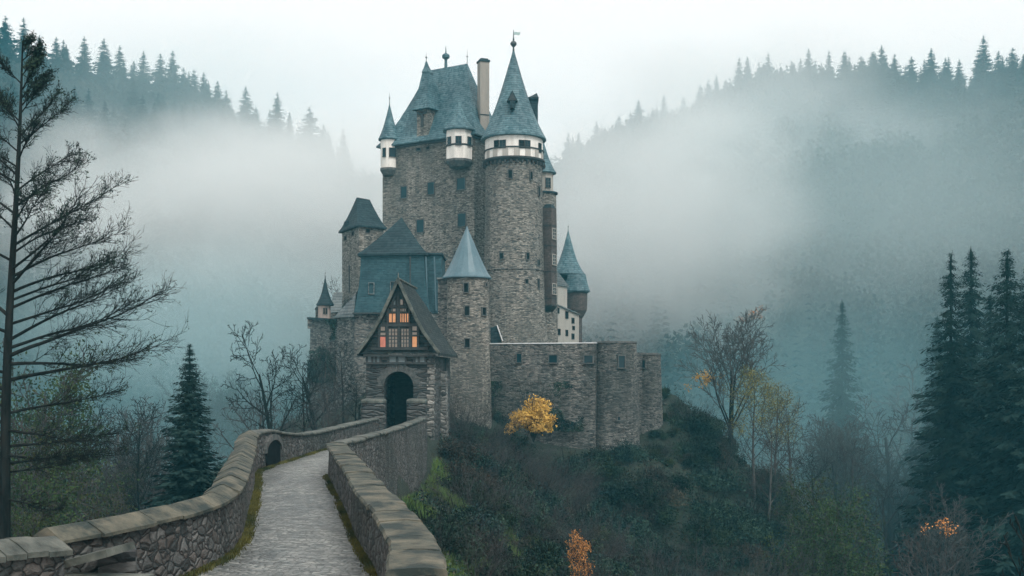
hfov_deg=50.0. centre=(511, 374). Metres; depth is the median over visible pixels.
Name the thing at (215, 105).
conifer
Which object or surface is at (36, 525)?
leafy tree
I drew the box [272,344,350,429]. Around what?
bare tree
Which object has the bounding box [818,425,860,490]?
valley tree
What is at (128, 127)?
conifer
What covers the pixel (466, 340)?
window
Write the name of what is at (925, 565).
valley tree
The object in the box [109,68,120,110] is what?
conifer
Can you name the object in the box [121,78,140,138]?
conifer
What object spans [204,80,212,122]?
conifer
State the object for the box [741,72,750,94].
conifer
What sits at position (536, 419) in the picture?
golden bush
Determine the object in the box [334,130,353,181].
conifer
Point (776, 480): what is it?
shrub
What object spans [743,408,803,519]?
bare tree
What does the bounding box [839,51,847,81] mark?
conifer
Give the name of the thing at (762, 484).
bare shrub
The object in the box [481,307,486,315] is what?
window
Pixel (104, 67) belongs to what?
conifer
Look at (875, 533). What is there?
valley tree
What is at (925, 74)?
conifer
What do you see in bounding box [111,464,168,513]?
bare tree
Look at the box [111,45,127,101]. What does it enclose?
conifer
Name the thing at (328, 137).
conifer
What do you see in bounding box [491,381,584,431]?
ivy
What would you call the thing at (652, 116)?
conifer
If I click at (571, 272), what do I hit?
distant round tower
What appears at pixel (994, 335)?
fir tree
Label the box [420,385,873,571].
undergrowth
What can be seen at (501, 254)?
window
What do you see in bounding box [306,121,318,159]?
conifer
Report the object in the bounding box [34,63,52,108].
conifer
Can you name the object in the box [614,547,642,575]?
shrub
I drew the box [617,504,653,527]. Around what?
shrub
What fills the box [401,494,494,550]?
shrub
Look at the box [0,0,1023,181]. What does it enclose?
sky
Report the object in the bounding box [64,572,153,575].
stone step
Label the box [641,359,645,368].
window
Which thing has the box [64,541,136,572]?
drain hood
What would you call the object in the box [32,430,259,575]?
parapet
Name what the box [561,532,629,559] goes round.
bare shrub
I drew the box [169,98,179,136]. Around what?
conifer
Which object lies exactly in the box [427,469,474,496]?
shrub
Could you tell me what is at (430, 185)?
window
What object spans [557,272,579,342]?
pale house
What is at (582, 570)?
bare shrub
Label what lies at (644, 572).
bare shrub
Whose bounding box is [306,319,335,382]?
ivy
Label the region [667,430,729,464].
shrub
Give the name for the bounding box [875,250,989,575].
fir tree
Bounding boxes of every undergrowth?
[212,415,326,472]
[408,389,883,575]
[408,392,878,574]
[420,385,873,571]
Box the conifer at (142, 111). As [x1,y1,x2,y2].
[131,94,148,153]
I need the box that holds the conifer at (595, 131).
[591,121,599,138]
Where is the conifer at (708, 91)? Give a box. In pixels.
[702,79,712,99]
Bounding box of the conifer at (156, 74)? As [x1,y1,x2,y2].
[143,54,172,116]
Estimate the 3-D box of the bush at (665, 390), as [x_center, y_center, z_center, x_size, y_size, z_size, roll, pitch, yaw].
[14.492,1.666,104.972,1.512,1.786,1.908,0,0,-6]
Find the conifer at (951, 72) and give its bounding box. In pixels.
[939,57,956,86]
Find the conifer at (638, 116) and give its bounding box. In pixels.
[632,100,647,123]
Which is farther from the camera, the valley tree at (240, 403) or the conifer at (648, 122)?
the conifer at (648, 122)
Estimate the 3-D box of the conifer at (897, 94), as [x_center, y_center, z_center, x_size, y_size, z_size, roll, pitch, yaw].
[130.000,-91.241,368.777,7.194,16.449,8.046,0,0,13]
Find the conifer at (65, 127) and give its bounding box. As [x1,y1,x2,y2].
[58,111,72,154]
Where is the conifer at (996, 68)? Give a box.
[987,51,1015,99]
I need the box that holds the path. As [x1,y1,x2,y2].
[198,450,368,575]
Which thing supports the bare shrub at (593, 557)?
on the ground at (754, 294)
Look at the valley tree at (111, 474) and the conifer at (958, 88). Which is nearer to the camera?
the valley tree at (111, 474)
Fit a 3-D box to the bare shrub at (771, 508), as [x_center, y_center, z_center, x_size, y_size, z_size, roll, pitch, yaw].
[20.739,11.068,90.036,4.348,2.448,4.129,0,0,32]
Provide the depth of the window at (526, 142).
118.09 m
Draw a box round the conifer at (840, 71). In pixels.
[837,52,848,82]
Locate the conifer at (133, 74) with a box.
[123,61,144,95]
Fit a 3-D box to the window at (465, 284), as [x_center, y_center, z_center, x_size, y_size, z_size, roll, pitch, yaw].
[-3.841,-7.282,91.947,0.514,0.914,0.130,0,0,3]
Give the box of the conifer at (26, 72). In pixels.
[17,71,32,114]
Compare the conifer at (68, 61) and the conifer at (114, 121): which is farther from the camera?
the conifer at (68, 61)
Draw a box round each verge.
[171,448,326,575]
[321,474,376,575]
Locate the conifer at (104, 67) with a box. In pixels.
[89,39,122,106]
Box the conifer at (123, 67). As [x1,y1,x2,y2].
[116,59,128,105]
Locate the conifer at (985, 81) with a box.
[979,64,994,98]
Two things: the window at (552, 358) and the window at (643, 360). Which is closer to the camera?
the window at (552, 358)
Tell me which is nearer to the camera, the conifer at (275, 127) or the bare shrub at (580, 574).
the bare shrub at (580, 574)
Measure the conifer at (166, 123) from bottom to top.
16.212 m
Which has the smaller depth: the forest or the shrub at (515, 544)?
the shrub at (515, 544)
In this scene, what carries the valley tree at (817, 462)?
on the ground at (754, 294)
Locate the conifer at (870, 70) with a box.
[865,52,882,86]
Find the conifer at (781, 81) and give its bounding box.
[769,66,787,108]
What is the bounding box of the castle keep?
[376,48,491,272]
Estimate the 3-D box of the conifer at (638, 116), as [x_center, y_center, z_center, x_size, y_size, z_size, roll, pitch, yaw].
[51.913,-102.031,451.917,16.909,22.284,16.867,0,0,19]
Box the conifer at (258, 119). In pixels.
[248,108,263,144]
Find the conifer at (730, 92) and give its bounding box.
[725,80,734,109]
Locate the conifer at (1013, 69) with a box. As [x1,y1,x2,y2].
[1005,48,1020,94]
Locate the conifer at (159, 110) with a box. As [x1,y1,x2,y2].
[145,92,169,153]
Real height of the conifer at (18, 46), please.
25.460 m
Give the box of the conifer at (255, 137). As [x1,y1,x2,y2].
[251,123,257,152]
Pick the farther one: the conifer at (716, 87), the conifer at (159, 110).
the conifer at (716, 87)
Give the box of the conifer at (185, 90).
[179,75,192,106]
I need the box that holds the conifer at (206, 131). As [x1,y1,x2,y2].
[203,124,211,170]
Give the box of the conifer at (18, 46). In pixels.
[13,18,31,65]
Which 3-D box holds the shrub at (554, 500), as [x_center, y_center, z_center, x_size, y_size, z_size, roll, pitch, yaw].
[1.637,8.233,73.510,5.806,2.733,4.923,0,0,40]
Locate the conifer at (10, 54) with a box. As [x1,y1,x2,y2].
[1,41,16,87]
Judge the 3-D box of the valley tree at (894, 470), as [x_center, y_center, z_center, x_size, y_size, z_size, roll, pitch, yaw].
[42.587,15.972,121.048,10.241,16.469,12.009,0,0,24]
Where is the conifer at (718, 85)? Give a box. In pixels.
[711,75,720,92]
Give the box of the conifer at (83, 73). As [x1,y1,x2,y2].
[69,53,90,95]
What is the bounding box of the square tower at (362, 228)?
[338,197,386,307]
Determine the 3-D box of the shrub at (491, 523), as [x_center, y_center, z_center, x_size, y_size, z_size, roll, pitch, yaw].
[-2.111,6.840,50.536,5.238,2.466,4.442,0,0,14]
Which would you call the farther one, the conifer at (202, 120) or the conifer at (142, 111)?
the conifer at (202, 120)
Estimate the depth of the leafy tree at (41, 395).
58.95 m
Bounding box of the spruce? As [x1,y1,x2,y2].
[141,344,224,507]
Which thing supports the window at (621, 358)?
in the bastion at (617, 413)
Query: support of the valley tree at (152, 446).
on the ground at (754, 294)
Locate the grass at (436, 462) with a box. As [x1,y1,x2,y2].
[399,457,523,575]
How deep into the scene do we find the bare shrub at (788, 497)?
91.98 m
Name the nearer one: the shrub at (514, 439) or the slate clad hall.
the shrub at (514, 439)
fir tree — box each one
[800,299,886,553]
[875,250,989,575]
[883,315,945,565]
[895,248,1019,575]
[925,249,1023,575]
[955,271,1023,575]
[973,292,1009,459]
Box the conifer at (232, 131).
[227,113,238,142]
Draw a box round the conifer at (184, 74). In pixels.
[178,68,200,121]
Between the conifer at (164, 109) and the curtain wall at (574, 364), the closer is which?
the curtain wall at (574, 364)
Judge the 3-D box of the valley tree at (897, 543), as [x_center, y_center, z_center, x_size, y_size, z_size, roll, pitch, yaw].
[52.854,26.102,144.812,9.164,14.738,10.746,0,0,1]
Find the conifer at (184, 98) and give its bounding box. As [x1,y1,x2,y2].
[181,92,188,113]
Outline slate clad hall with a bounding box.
[352,218,445,400]
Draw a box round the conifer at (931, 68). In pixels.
[922,48,940,88]
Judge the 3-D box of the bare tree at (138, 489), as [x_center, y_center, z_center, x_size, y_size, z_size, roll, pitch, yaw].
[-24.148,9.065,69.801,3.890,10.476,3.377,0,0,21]
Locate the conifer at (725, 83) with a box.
[722,79,728,90]
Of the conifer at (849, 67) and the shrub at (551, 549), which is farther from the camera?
the conifer at (849, 67)
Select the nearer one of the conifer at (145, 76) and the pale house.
the pale house
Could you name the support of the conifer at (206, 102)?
on the ground at (754, 294)
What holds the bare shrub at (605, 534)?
on the ground at (754, 294)
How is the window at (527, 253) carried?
in the round tower at (513, 139)
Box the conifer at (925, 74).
[918,59,928,87]
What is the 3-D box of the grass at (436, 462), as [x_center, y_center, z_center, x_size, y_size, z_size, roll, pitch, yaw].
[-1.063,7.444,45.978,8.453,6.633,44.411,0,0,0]
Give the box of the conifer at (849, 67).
[846,58,852,82]
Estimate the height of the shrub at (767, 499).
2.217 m
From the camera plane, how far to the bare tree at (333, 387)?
83.94 m
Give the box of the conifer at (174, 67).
[149,51,191,117]
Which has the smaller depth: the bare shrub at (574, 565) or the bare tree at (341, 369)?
the bare shrub at (574, 565)
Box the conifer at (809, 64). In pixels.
[800,49,816,82]
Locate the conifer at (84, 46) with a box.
[69,36,96,96]
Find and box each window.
[399,185,406,198]
[416,219,424,232]
[426,181,434,195]
[444,358,447,373]
[455,177,465,190]
[457,212,465,226]
[463,282,468,292]
[464,305,469,315]
[464,338,469,347]
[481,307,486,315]
[494,140,498,148]
[499,139,505,147]
[499,252,503,259]
[508,169,512,178]
[515,353,522,362]
[519,140,523,147]
[524,140,530,148]
[526,252,529,259]
[529,171,532,179]
[537,278,539,289]
[538,143,541,152]
[538,186,540,196]
[545,177,550,187]
[547,354,558,363]
[565,311,568,318]
[583,354,593,363]
[617,355,626,368]
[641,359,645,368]
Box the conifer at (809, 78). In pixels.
[799,65,814,112]
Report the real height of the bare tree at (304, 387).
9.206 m
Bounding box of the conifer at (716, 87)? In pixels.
[711,82,721,106]
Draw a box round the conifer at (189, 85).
[181,73,198,112]
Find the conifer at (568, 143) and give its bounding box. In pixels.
[561,133,570,159]
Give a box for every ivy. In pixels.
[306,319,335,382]
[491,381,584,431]
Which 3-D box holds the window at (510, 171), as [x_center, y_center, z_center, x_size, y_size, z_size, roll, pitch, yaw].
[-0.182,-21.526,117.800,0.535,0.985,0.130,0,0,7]
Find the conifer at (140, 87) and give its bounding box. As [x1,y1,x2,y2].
[136,73,146,105]
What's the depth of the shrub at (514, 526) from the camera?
60.54 m
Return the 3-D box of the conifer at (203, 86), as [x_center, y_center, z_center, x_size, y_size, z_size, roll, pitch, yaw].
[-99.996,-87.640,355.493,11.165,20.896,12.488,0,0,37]
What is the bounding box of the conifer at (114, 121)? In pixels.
[109,106,119,133]
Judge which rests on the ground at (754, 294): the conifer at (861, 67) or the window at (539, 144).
the conifer at (861, 67)
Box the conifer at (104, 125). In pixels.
[92,103,115,165]
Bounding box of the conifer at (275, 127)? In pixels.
[267,124,285,172]
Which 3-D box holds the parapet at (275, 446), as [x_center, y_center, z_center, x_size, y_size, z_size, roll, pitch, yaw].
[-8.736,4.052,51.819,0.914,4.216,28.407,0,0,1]
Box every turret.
[316,276,333,317]
[542,143,557,342]
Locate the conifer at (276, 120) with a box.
[271,98,285,146]
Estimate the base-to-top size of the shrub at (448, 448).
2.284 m
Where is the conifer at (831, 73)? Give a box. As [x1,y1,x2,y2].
[823,52,837,96]
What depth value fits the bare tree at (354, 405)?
77.68 m
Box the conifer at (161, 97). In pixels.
[159,91,168,122]
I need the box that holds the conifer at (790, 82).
[783,63,804,109]
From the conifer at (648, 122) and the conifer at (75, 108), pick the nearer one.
the conifer at (75, 108)
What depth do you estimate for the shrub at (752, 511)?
87.26 m
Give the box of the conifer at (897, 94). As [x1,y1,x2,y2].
[891,79,908,122]
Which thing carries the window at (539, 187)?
in the round tower at (513, 139)
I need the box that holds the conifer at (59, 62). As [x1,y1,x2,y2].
[53,40,74,96]
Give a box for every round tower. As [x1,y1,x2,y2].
[437,226,491,427]
[481,30,548,342]
[557,226,589,341]
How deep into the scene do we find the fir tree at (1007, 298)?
91.61 m
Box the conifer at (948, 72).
[942,65,952,94]
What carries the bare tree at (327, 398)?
on the ground at (754, 294)
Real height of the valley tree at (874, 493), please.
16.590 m
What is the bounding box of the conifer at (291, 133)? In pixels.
[285,114,295,152]
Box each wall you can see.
[0,536,72,575]
[307,306,336,418]
[490,342,596,448]
[637,352,642,433]
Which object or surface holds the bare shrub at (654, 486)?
on the ground at (754, 294)
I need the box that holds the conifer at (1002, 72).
[995,56,1012,97]
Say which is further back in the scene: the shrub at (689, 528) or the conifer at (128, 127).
the conifer at (128, 127)
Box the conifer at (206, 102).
[198,84,213,128]
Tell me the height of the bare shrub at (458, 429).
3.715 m
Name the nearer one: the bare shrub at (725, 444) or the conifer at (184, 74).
the bare shrub at (725, 444)
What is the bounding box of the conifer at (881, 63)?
[870,46,888,82]
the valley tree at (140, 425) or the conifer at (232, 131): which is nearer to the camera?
the valley tree at (140, 425)
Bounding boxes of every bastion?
[595,341,639,448]
[641,353,662,433]
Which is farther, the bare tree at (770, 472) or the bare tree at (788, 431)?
the bare tree at (788, 431)
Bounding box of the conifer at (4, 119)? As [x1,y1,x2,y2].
[0,90,14,136]
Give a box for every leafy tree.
[0,331,112,533]
[11,346,148,523]
[11,389,80,536]
[11,423,110,534]
[11,446,86,536]
[11,480,69,537]
[13,504,63,536]
[63,472,135,523]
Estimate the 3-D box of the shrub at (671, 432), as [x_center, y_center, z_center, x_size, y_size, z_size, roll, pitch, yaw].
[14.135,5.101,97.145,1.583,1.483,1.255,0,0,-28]
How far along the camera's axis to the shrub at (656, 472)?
87.45 m
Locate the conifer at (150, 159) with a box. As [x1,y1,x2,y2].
[143,123,159,167]
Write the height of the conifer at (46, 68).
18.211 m
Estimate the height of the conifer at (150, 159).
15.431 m
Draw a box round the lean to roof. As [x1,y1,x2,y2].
[491,325,502,342]
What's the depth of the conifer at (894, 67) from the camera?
389.43 m
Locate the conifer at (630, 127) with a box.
[623,111,634,155]
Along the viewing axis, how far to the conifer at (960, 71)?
386.18 m
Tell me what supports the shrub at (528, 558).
on the ground at (754, 294)
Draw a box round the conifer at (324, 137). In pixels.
[316,124,333,156]
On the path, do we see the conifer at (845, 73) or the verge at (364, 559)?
the verge at (364, 559)
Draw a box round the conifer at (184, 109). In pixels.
[183,101,196,160]
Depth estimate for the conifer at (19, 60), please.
335.91 m
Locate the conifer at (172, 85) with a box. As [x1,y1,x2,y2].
[166,70,182,112]
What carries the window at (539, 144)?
in the round tower at (513, 139)
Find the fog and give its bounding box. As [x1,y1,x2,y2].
[0,39,1023,539]
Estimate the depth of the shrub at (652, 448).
92.81 m
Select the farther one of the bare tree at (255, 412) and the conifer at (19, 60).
the conifer at (19, 60)
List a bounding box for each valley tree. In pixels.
[41,481,121,521]
[75,447,147,511]
[96,424,215,509]
[97,451,156,513]
[98,396,177,512]
[99,398,207,507]
[132,411,171,475]
[143,425,174,493]
[152,372,231,462]
[197,368,280,444]
[206,380,246,466]
[782,450,837,572]
[791,418,880,542]
[792,436,883,514]
[797,413,887,532]
[803,418,850,515]
[804,451,873,529]
[817,468,875,537]
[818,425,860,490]
[824,438,880,567]
[841,474,938,575]
[847,437,907,562]
[849,468,882,554]
[853,454,902,542]
[855,445,929,575]
[860,508,901,566]
[880,523,908,575]
[890,550,960,575]
[913,481,987,575]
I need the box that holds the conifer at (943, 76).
[938,65,952,98]
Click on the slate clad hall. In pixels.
(390, 253)
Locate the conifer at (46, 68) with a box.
[35,57,57,102]
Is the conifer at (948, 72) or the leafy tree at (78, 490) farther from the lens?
the conifer at (948, 72)
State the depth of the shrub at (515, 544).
56.27 m
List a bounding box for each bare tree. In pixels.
[0,30,188,538]
[44,394,114,498]
[56,394,169,499]
[62,456,135,524]
[88,421,155,517]
[105,434,159,510]
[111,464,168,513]
[205,392,299,459]
[221,320,311,430]
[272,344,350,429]
[276,350,320,430]
[297,377,358,427]
[305,336,350,424]
[317,363,347,424]
[320,339,358,423]
[322,278,339,297]
[338,391,365,420]
[344,370,365,420]
[673,307,785,451]
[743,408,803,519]
[762,392,818,499]
[809,396,928,575]
[854,360,934,510]
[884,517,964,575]
[998,514,1023,575]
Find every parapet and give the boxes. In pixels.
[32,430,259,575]
[241,418,379,467]
[326,443,447,575]
[329,418,426,495]
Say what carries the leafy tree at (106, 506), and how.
on the ground at (754, 294)
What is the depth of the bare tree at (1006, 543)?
31.94 m
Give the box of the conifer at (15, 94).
[8,72,26,122]
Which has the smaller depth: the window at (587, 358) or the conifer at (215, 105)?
the window at (587, 358)
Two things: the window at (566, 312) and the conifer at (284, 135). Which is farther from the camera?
the conifer at (284, 135)
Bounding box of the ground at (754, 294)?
[0,100,1023,575]
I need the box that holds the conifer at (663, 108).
[658,96,668,115]
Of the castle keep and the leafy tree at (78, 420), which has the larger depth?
the castle keep
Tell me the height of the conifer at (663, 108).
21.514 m
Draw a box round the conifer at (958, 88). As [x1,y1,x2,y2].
[949,69,966,125]
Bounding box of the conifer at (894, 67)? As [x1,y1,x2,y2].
[887,55,909,102]
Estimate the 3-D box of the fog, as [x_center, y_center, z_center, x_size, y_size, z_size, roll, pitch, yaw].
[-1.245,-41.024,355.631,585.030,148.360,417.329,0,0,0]
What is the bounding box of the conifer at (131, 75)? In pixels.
[126,66,135,95]
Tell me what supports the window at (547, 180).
in the stair turret at (550, 241)
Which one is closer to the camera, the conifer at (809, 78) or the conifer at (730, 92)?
the conifer at (809, 78)
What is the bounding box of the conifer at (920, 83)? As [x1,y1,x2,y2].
[915,66,924,98]
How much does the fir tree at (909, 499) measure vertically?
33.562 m
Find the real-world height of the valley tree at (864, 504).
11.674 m
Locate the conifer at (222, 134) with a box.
[212,110,232,172]
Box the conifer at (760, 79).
[751,64,769,110]
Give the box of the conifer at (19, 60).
[15,52,25,89]
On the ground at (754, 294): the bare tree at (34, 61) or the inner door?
the bare tree at (34, 61)
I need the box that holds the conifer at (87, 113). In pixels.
[77,89,99,140]
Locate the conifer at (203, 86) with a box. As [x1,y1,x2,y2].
[195,73,215,129]
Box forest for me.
[0,55,1023,524]
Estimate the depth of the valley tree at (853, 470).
101.81 m
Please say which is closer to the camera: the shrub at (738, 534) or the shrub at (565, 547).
the shrub at (565, 547)
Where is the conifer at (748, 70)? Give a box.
[742,58,754,87]
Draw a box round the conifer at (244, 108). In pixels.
[235,88,258,138]
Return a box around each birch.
[723,364,790,498]
[748,379,805,477]
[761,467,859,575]
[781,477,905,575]
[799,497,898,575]
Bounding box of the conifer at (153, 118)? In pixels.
[137,102,163,166]
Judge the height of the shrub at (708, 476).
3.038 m
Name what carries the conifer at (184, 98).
on the ground at (754, 294)
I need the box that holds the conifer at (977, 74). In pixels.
[965,58,983,97]
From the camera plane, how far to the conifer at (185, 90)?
353.13 m
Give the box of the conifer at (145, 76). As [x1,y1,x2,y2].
[131,51,154,106]
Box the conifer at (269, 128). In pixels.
[259,112,276,143]
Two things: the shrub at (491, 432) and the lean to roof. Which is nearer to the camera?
the shrub at (491, 432)
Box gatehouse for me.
[356,273,457,440]
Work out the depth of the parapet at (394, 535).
18.20 m
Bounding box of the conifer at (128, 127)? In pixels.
[122,116,136,160]
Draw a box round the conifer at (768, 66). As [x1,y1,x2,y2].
[762,53,774,80]
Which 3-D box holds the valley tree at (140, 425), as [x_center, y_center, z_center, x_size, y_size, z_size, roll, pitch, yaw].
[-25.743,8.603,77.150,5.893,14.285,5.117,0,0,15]
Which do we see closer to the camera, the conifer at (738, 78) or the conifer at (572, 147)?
the conifer at (738, 78)
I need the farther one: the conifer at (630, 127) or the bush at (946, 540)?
the conifer at (630, 127)
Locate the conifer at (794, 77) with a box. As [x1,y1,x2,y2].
[786,63,801,107]
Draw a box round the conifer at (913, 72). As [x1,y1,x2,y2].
[906,56,919,100]
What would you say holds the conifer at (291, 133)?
on the ground at (754, 294)
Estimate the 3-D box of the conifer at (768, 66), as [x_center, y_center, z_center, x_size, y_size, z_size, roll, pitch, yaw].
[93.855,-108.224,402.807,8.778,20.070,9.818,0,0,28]
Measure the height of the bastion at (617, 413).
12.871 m
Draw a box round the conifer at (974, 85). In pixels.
[972,79,976,94]
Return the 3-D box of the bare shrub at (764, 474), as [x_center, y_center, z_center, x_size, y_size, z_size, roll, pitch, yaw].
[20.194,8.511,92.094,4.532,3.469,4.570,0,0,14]
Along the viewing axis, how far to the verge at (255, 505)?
23.82 m
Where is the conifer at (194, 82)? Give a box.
[186,69,208,121]
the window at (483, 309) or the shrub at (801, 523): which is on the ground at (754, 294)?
the shrub at (801, 523)
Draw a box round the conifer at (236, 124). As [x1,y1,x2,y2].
[226,110,241,153]
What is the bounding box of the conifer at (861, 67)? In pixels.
[848,57,872,83]
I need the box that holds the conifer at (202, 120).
[198,110,208,133]
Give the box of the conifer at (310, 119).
[291,107,325,160]
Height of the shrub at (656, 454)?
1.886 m
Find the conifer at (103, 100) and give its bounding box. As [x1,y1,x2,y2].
[99,98,109,122]
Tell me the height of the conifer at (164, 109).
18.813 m
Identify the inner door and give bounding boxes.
[395,372,412,424]
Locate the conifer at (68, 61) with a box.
[56,44,72,97]
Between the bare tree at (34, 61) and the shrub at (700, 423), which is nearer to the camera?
the bare tree at (34, 61)
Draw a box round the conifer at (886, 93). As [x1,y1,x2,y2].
[882,87,890,116]
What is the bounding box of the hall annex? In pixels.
[331,291,357,408]
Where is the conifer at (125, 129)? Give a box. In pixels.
[120,121,136,165]
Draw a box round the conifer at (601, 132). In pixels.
[596,126,604,138]
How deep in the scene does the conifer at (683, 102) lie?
434.46 m
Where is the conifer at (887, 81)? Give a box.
[880,58,895,105]
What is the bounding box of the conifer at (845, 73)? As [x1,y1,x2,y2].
[840,62,851,97]
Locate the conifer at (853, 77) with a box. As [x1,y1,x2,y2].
[849,64,860,94]
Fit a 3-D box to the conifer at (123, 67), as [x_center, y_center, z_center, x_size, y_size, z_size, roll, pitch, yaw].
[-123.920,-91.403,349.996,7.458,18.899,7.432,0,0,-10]
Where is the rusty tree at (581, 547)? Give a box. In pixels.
[564,529,595,575]
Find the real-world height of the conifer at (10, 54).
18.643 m
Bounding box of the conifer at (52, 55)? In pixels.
[47,38,60,77]
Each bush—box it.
[504,376,557,441]
[662,384,671,398]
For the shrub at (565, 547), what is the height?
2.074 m
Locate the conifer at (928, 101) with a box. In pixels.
[919,89,935,132]
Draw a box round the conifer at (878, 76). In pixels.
[866,63,888,108]
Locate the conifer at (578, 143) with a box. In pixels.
[572,133,587,173]
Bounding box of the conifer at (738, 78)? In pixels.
[728,59,744,97]
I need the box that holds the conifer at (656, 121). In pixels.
[652,106,661,144]
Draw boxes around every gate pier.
[361,398,386,430]
[406,398,427,458]
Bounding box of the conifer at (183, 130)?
[170,105,194,164]
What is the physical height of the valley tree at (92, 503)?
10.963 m
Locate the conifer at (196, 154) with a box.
[189,121,209,171]
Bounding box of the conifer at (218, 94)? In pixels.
[205,81,229,122]
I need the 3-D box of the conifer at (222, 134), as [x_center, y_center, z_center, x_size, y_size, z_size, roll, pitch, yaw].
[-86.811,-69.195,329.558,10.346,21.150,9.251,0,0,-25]
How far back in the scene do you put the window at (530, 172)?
118.29 m
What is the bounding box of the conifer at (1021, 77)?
[1011,55,1023,102]
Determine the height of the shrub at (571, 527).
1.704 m
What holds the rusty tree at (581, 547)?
on the ground at (754, 294)
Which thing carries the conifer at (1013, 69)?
on the ground at (754, 294)
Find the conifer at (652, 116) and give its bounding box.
[649,108,655,120]
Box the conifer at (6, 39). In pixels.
[0,16,17,61]
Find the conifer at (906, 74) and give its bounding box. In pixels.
[902,66,912,105]
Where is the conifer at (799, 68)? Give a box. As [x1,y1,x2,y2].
[797,58,805,82]
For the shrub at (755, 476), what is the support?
on the ground at (754, 294)
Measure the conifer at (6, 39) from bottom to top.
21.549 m
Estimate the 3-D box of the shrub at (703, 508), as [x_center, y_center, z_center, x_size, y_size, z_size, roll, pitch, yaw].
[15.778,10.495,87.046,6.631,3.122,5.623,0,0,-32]
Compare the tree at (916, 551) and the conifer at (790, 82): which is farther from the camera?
the conifer at (790, 82)
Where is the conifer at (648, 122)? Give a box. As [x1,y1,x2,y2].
[641,114,653,149]
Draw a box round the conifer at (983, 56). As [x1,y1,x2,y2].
[971,36,993,88]
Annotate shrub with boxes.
[226,388,359,433]
[311,393,360,427]
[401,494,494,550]
[411,454,529,514]
[421,508,492,566]
[421,511,471,546]
[424,513,537,575]
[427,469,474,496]
[429,503,522,566]
[436,435,491,464]
[436,526,475,563]
[437,409,480,445]
[439,496,515,542]
[446,449,505,478]
[448,383,505,440]
[449,403,524,450]
[450,414,485,437]
[455,492,515,533]
[458,486,529,526]
[463,424,567,477]
[474,525,515,563]
[474,545,572,575]
[475,422,493,436]
[491,423,523,446]
[496,482,553,517]
[497,489,566,521]
[497,512,525,536]
[499,543,547,575]
[503,434,537,458]
[508,535,535,553]
[515,530,573,575]
[518,501,615,549]
[519,478,569,515]
[545,526,573,542]
[546,557,595,575]
[547,535,614,575]
[548,549,596,575]
[548,560,604,575]
[551,536,582,557]
[553,534,617,575]
[555,478,606,515]
[560,515,596,536]
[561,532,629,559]
[561,560,642,575]
[562,513,635,558]
[569,529,602,556]
[579,539,627,556]
[582,444,616,465]
[582,510,819,575]
[584,446,615,476]
[587,474,643,507]
[593,550,639,575]
[596,451,623,479]
[596,547,633,575]
[598,462,627,476]
[601,503,655,538]
[607,437,648,461]
[608,466,669,503]
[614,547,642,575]
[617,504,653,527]
[624,526,672,553]
[626,470,680,501]
[626,491,684,526]
[632,556,662,575]
[640,435,674,459]
[641,440,669,457]
[641,464,668,483]
[647,428,668,439]
[647,444,666,460]
[651,478,692,506]
[658,468,696,494]
[662,455,675,465]
[663,409,668,420]
[665,407,718,434]
[667,426,679,437]
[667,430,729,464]
[668,398,689,413]
[672,393,724,422]
[677,512,744,548]
[681,458,753,491]
[684,488,755,523]
[686,409,728,433]
[701,509,764,545]
[708,413,726,432]
[709,414,744,440]
[715,433,751,464]
[718,433,740,453]
[724,445,746,472]
[726,458,775,495]
[726,497,773,535]
[727,467,793,499]
[739,465,768,487]
[743,497,786,519]
[746,510,779,541]
[747,465,780,486]
[753,484,786,508]
[756,479,819,514]
[757,464,788,495]
[757,481,800,507]
[758,516,790,540]
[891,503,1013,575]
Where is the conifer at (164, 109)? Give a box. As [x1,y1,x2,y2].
[160,96,170,122]
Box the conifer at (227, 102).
[221,90,242,137]
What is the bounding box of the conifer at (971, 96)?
[959,77,979,125]
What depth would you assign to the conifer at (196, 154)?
322.55 m
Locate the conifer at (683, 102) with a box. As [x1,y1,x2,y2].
[677,97,688,123]
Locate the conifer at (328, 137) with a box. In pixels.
[318,131,340,184]
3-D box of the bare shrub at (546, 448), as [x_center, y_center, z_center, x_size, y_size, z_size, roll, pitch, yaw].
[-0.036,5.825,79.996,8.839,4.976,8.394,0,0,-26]
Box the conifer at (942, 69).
[935,57,954,92]
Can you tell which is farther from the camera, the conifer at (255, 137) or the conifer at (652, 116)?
the conifer at (652, 116)
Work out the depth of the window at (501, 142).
118.00 m
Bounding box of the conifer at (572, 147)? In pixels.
[568,138,574,157]
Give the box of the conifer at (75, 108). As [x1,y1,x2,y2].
[58,84,83,136]
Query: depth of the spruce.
61.49 m
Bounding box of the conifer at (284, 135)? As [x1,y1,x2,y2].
[270,92,291,151]
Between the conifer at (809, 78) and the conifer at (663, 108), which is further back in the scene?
the conifer at (663, 108)
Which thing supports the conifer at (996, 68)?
on the ground at (754, 294)
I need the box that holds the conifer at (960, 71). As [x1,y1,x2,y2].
[953,61,967,89]
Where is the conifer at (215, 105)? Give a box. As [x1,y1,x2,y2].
[207,86,225,132]
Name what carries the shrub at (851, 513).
on the ground at (754, 294)
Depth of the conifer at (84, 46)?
345.25 m
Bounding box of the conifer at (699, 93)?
[690,85,704,105]
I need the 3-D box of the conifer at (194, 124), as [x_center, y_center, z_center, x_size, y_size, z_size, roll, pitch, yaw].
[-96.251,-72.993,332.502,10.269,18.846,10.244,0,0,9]
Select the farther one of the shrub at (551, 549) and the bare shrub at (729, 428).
the bare shrub at (729, 428)
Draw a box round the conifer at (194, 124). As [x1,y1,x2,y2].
[188,105,201,157]
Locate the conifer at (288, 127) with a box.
[285,113,295,155]
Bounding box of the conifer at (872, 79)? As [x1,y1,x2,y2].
[866,63,884,102]
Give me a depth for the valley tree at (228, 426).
131.95 m
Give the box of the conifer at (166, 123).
[164,115,171,153]

